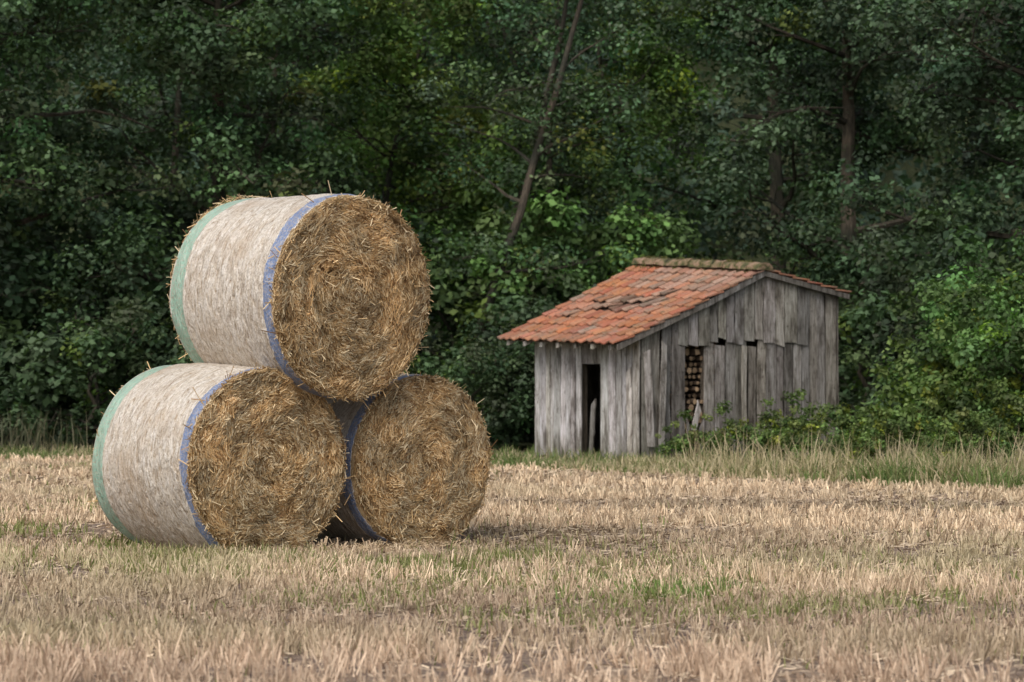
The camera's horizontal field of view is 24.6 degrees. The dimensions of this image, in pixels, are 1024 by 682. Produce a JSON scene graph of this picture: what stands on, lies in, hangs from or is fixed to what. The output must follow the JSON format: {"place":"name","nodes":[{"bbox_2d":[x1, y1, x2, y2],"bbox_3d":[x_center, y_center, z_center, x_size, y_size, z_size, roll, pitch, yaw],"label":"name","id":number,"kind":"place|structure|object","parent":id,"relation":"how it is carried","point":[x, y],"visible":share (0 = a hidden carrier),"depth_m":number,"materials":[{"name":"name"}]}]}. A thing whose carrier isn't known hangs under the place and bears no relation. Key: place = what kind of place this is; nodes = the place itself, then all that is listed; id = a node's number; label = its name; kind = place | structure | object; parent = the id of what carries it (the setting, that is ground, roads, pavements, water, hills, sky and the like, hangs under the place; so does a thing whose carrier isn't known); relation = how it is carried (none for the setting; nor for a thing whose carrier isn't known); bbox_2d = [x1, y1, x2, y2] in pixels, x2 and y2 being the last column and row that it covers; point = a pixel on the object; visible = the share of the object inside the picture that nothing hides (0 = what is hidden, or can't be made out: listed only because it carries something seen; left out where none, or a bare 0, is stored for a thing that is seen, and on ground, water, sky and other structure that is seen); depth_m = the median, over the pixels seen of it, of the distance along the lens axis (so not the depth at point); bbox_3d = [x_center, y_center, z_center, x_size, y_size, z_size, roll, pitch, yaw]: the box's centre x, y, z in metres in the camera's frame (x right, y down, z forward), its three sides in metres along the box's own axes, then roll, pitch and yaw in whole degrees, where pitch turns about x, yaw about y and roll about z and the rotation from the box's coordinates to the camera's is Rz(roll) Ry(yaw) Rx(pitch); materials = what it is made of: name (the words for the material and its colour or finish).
{"place":"outdoors","nodes":[
{"label":"outdoors","id":0,"kind":"place"},
{"bbox_2d":[0,0,1023,681],"bbox_3d":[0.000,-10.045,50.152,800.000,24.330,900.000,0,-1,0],"label":"ground","id":1,"kind":"structure","parent":0,"point":[524,662],"depth_m":17.02,"materials":[{"name":"soil"}]},
{"bbox_2d":[0,386,24,436],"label":"shrub","id":2,"kind":"object","parent":1,"relation":"on","point":[9,404],"visible":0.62,"depth_m":41.45,"materials":[{"name":"green plant"}]},
{"bbox_2d":[0,273,60,418],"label":"shrub","id":3,"kind":"object","parent":1,"relation":"on","point":[3,344],"visible":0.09,"depth_m":43.09,"materials":[{"name":"green plant"}]},
{"bbox_2d":[0,128,92,236],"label":"oak tree","id":4,"kind":"object","parent":1,"relation":"on","point":[45,191],"visible":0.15,"depth_m":43.68,"materials":[{"name":"green plant"}]},
{"bbox_2d":[0,183,141,446],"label":"shrub","id":5,"kind":"object","parent":1,"relation":"on","point":[9,337],"visible":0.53,"depth_m":42.57,"materials":[{"name":"green plant"}]},
{"bbox_2d":[0,12,164,330],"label":"oak tree","id":6,"kind":"object","parent":1,"relation":"on","point":[47,100],"visible":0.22,"depth_m":52.72,"materials":[{"name":"green plant"}]},
{"bbox_2d":[0,266,186,449],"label":"shrub","id":7,"kind":"object","parent":1,"relation":"on","point":[94,345],"visible":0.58,"depth_m":41.77,"materials":[{"name":"green plant"}]},
{"bbox_2d":[0,166,207,435],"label":"shrub","id":8,"kind":"object","parent":1,"relation":"on","point":[188,216],"visible":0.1,"depth_m":45.24,"materials":[{"name":"green plant"}]},
{"bbox_2d":[0,0,225,441],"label":"oak tree","id":9,"kind":"object","parent":1,"relation":"on","point":[27,147],"visible":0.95,"depth_m":43.14,"materials":[{"name":"green plant"}]},
{"bbox_2d":[84,310,193,419],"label":"shrub","id":10,"kind":"object","parent":1,"relation":"on","point":[182,361],"visible":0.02,"depth_m":42.06,"materials":[{"name":"green plant"}]},
{"bbox_2d":[0,0,301,270],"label":"birch tree","id":11,"kind":"object","parent":1,"relation":"on","point":[177,114],"visible":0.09,"depth_m":52.35,"materials":[{"name":"green plant"}]},
{"bbox_2d":[103,197,270,394],"bbox_3d":[-4.708,-0.178,44.606,6.374,5.192,6.703,0,-1,14],"label":"shrub","id":12,"kind":"object","parent":1,"relation":"on","point":[158,286],"visible":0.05,"depth_m":43.23,"materials":[{"name":"green plant"}]},
{"bbox_2d":[20,0,390,326],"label":"oak tree","id":13,"kind":"object","parent":1,"relation":"on","point":[207,32],"visible":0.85,"depth_m":44.88,"materials":[{"name":"green plant"}]},
{"bbox_2d":[87,361,350,551],"bbox_3d":[-2.293,0.947,18.420,1.636,1.609,1.525,-29,18,-38],"label":"round straw bale","id":14,"kind":"object","parent":1,"relation":"on","point":[194,454],"visible":0.97,"depth_m":17.93},
{"bbox_2d":[166,181,433,410],"bbox_3d":[-1.656,-0.369,18.709,1.509,1.693,1.767,4,-27,46],"label":"round straw bale","id":15,"kind":"object","parent":14,"relation":"on","point":[325,295],"visible":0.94,"depth_m":18.17},
{"bbox_2d":[62,0,518,291],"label":"oak tree","id":16,"kind":"object","parent":1,"relation":"on","point":[193,107],"visible":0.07,"depth_m":59.36,"materials":[{"name":"green plant"}]},
{"bbox_2d":[209,535,471,555],"bbox_3d":[-1.283,1.589,18.148,3.050,0.108,1.145,1,-1,-39],"label":"scattered straw","id":17,"kind":"object","parent":1,"relation":"on","point":[424,542],"visible":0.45,"depth_m":18.52,"materials":[{"name":"beige plant"}]},
{"bbox_2d":[316,372,497,544],"bbox_3d":[-1.136,0.974,19.515,1.553,1.624,1.655,-1,29,49],"label":"round straw bale","id":18,"kind":"object","parent":1,"relation":"on","point":[417,460],"visible":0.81,"depth_m":18.92},
{"bbox_2d":[280,0,547,325],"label":"ash tree","id":19,"kind":"object","parent":1,"relation":"on","point":[315,79],"visible":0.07,"depth_m":58.01,"materials":[{"name":"green plant"}]},
{"bbox_2d":[403,329,449,376],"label":"shrub","id":20,"kind":"object","parent":1,"relation":"on","point":[421,363],"visible":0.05,"depth_m":44.08,"materials":[{"name":"green plant"}]},
{"bbox_2d":[294,0,562,337],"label":"ash tree","id":21,"kind":"object","parent":1,"relation":"on","point":[382,59],"visible":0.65,"depth_m":49.62,"materials":[{"name":"green plant"}]},
{"bbox_2d":[436,312,534,449],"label":"shrub","id":22,"kind":"object","parent":1,"relation":"on","point":[501,427],"visible":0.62,"depth_m":42.13,"materials":[{"name":"green plant"}]},
{"bbox_2d":[403,207,578,433],"bbox_3d":[-1.355,-0.133,47.701,6.703,5.192,6.374,0,-1,-15],"label":"shrub","id":23,"kind":"object","parent":1,"relation":"on","point":[503,303],"visible":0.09,"depth_m":47.13,"materials":[{"name":"green plant"}]},
{"bbox_2d":[389,147,598,442],"bbox_3d":[-0.459,-0.744,49.166,5.494,6.488,6.359,0,-1,24],"label":"shrub","id":24,"kind":"object","parent":1,"relation":"on","point":[555,214],"visible":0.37,"depth_m":47.27,"materials":[{"name":"green plant"}]},
{"bbox_2d":[462,300,541,436],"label":"shrub","id":25,"kind":"object","parent":1,"relation":"on","point":[513,325],"visible":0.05,"depth_m":44.24,"materials":[{"name":"green plant"}]},
{"bbox_2d":[0,452,1023,681],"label":"stubble","id":26,"kind":"object","parent":1,"relation":"on","point":[243,638],"visible":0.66,"depth_m":14.41,"materials":[{"name":"beige plant"}]},
{"bbox_2d":[0,460,1023,681],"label":"field weeds","id":27,"kind":"object","parent":1,"relation":"on","point":[651,591],"visible":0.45,"depth_m":15.12,"materials":[{"name":"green plant"}]},
{"bbox_2d":[0,0,1023,365],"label":"distant forest","id":28,"kind":"object","parent":1,"relation":"on","point":[712,236],"visible":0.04,"depth_m":69.88,"materials":[{"name":"green plant"}]},
{"bbox_2d":[387,0,653,284],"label":"slender tree","id":29,"kind":"object","parent":1,"relation":"on","point":[475,53],"visible":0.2,"depth_m":54.10,"materials":[{"name":"green plant"}]},
{"bbox_2d":[394,0,666,392],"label":"slender tree","id":30,"kind":"object","parent":1,"relation":"on","point":[543,121],"visible":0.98,"depth_m":46.91,"materials":[{"name":"green plant"}]},
{"bbox_2d":[376,0,688,286],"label":"birch tree","id":31,"kind":"object","parent":1,"relation":"on","point":[503,15],"visible":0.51,"depth_m":50.25,"materials":[{"name":"green plant"}]},
{"bbox_2d":[467,269,620,444],"bbox_3d":[1.510,0.468,44.454,4.732,3.665,4.500,0,-1,-23],"label":"shrub","id":32,"kind":"object","parent":1,"relation":"on","point":[569,285],"visible":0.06,"depth_m":43.49,"materials":[{"name":"green plant"}]},
{"bbox_2d":[456,0,736,268],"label":"ash tree","id":33,"kind":"object","parent":1,"relation":"on","point":[657,71],"visible":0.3,"depth_m":56.03,"materials":[{"name":"green plant"}]},
{"bbox_2d":[529,166,745,303],"bbox_3d":[2.715,-0.572,49.557,5.985,6.106,5.171,0,-1,-29],"label":"shrub","id":34,"kind":"object","parent":1,"relation":"on","point":[646,232],"visible":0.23,"depth_m":47.85,"materials":[{"name":"green plant"}]},
{"bbox_2d":[497,255,851,459],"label":"wooden barn","id":35,"kind":"structure","parent":1,"relation":"on","point":[635,357],"depth_m":38.28,"materials":[{"name":"weathered wood"},{"name":"clay tile"}]},
{"bbox_2d":[653,423,737,461],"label":"bramble","id":36,"kind":"object","parent":1,"relation":"on","point":[667,449],"visible":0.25,"depth_m":35.29,"materials":[{"name":"green plant"}]},
{"bbox_2d":[663,406,785,458],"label":"bramble","id":37,"kind":"object","parent":1,"relation":"on","point":[731,425],"visible":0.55,"depth_m":34.61,"materials":[{"name":"green plant"}]},
{"bbox_2d":[701,397,826,458],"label":"bramble","id":38,"kind":"object","parent":1,"relation":"on","point":[764,418],"visible":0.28,"depth_m":35.42,"materials":[{"name":"green plant"}]},
{"bbox_2d":[577,0,1009,305],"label":"oak tree","id":39,"kind":"object","parent":1,"relation":"on","point":[776,161],"visible":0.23,"depth_m":59.03,"materials":[{"name":"green plant"}]},
{"bbox_2d":[745,403,842,460],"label":"bramble","id":40,"kind":"object","parent":1,"relation":"on","point":[793,424],"visible":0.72,"depth_m":33.54,"materials":[{"name":"green plant"}]},
{"bbox_2d":[648,0,1023,427],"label":"oak tree","id":41,"kind":"object","parent":1,"relation":"on","point":[833,19],"visible":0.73,"depth_m":46.93,"materials":[{"name":"green plant"}]},
{"bbox_2d":[766,388,908,464],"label":"bramble","id":42,"kind":"object","parent":1,"relation":"on","point":[838,416],"visible":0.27,"depth_m":35.03,"materials":[{"name":"green plant"}]},
{"bbox_2d":[803,227,951,433],"bbox_3d":[6.834,0.038,46.055,5.915,4.582,5.624,0,-1,28],"label":"shrub","id":43,"kind":"object","parent":1,"relation":"on","point":[854,383],"visible":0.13,"depth_m":45.44,"materials":[{"name":"green plant"}]},
{"bbox_2d":[831,407,942,461],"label":"bramble","id":44,"kind":"object","parent":1,"relation":"on","point":[879,430],"visible":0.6,"depth_m":32.93,"materials":[{"name":"green plant"}]},
{"bbox_2d":[808,0,1023,297],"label":"oak tree","id":45,"kind":"object","parent":1,"relation":"on","point":[973,82],"visible":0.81,"depth_m":42.46,"materials":[{"name":"green plant"}]},
{"bbox_2d":[838,334,996,437],"bbox_3d":[6.334,1.008,35.983,2.523,2.294,4.263,0,-1,13],"label":"bramble","id":46,"kind":"object","parent":1,"relation":"on","point":[914,390],"visible":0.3,"depth_m":35.22,"materials":[{"name":"green plant"}]},
{"bbox_2d":[850,243,988,416],"bbox_3d":[7.896,0.168,39.470,4.500,3.665,4.732,-1,-1,31],"label":"shrub","id":47,"kind":"object","parent":1,"relation":"on","point":[926,274],"visible":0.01,"depth_m":39.99,"materials":[{"name":"green plant"}]},
{"bbox_2d":[840,238,1023,448],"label":"shrub","id":48,"kind":"object","parent":1,"relation":"on","point":[927,339],"visible":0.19,"depth_m":35.88,"materials":[{"name":"green plant"}]},
{"bbox_2d":[848,206,1023,385],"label":"shrub","id":49,"kind":"object","parent":1,"relation":"on","point":[885,327],"visible":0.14,"depth_m":37.14,"materials":[{"name":"green plant"}]},
{"bbox_2d":[854,367,1023,457],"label":"bramble","id":50,"kind":"object","parent":1,"relation":"on","point":[908,420],"visible":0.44,"depth_m":34.03,"materials":[{"name":"green plant"}]},
{"bbox_2d":[880,0,1023,204],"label":"oak tree","id":51,"kind":"object","parent":1,"relation":"on","point":[1007,157],"visible":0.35,"depth_m":48.03,"materials":[{"name":"green plant"}]},
{"bbox_2d":[890,7,1023,269],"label":"oak tree","id":52,"kind":"object","parent":1,"relation":"on","point":[1017,196],"visible":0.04,"depth_m":57.31,"materials":[{"name":"green plant"}]},
{"bbox_2d":[911,409,1006,459],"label":"bramble","id":53,"kind":"object","parent":1,"relation":"on","point":[951,438],"visible":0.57,"depth_m":31.89,"materials":[{"name":"green plant"}]},
{"bbox_2d":[904,226,1023,453],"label":"shrub","id":54,"kind":"object","parent":1,"relation":"on","point":[990,334],"visible":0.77,"depth_m":33.78,"materials":[{"name":"green plant"}]},
{"bbox_2d":[921,377,1023,456],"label":"bramble","id":55,"kind":"object","parent":1,"relation":"on","point":[1008,407],"visible":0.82,"depth_m":32.11,"materials":[{"name":"green plant"}]},
{"bbox_2d":[922,352,1023,462],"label":"bramble","id":56,"kind":"object","parent":1,"relation":"on","point":[982,387],"visible":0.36,"depth_m":33.28,"materials":[{"name":"green plant"}]},
{"bbox_2d":[951,411,1023,463],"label":"bramble","id":57,"kind":"object","parent":1,"relation":"on","point":[1001,432],"visible":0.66,"depth_m":31.42,"materials":[{"name":"green plant"}]},
{"bbox_2d":[952,237,1023,394],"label":"shrub","id":58,"kind":"object","parent":1,"relation":"on","point":[1009,265],"visible":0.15,"depth_m":35.96,"materials":[{"name":"green plant"}]},
{"bbox_2d":[0,407,1023,492],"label":"verge grass","id":59,"kind":"structure","parent":0,"point":[954,469],"depth_m":31.15,"materials":[{"name":"green plant"}]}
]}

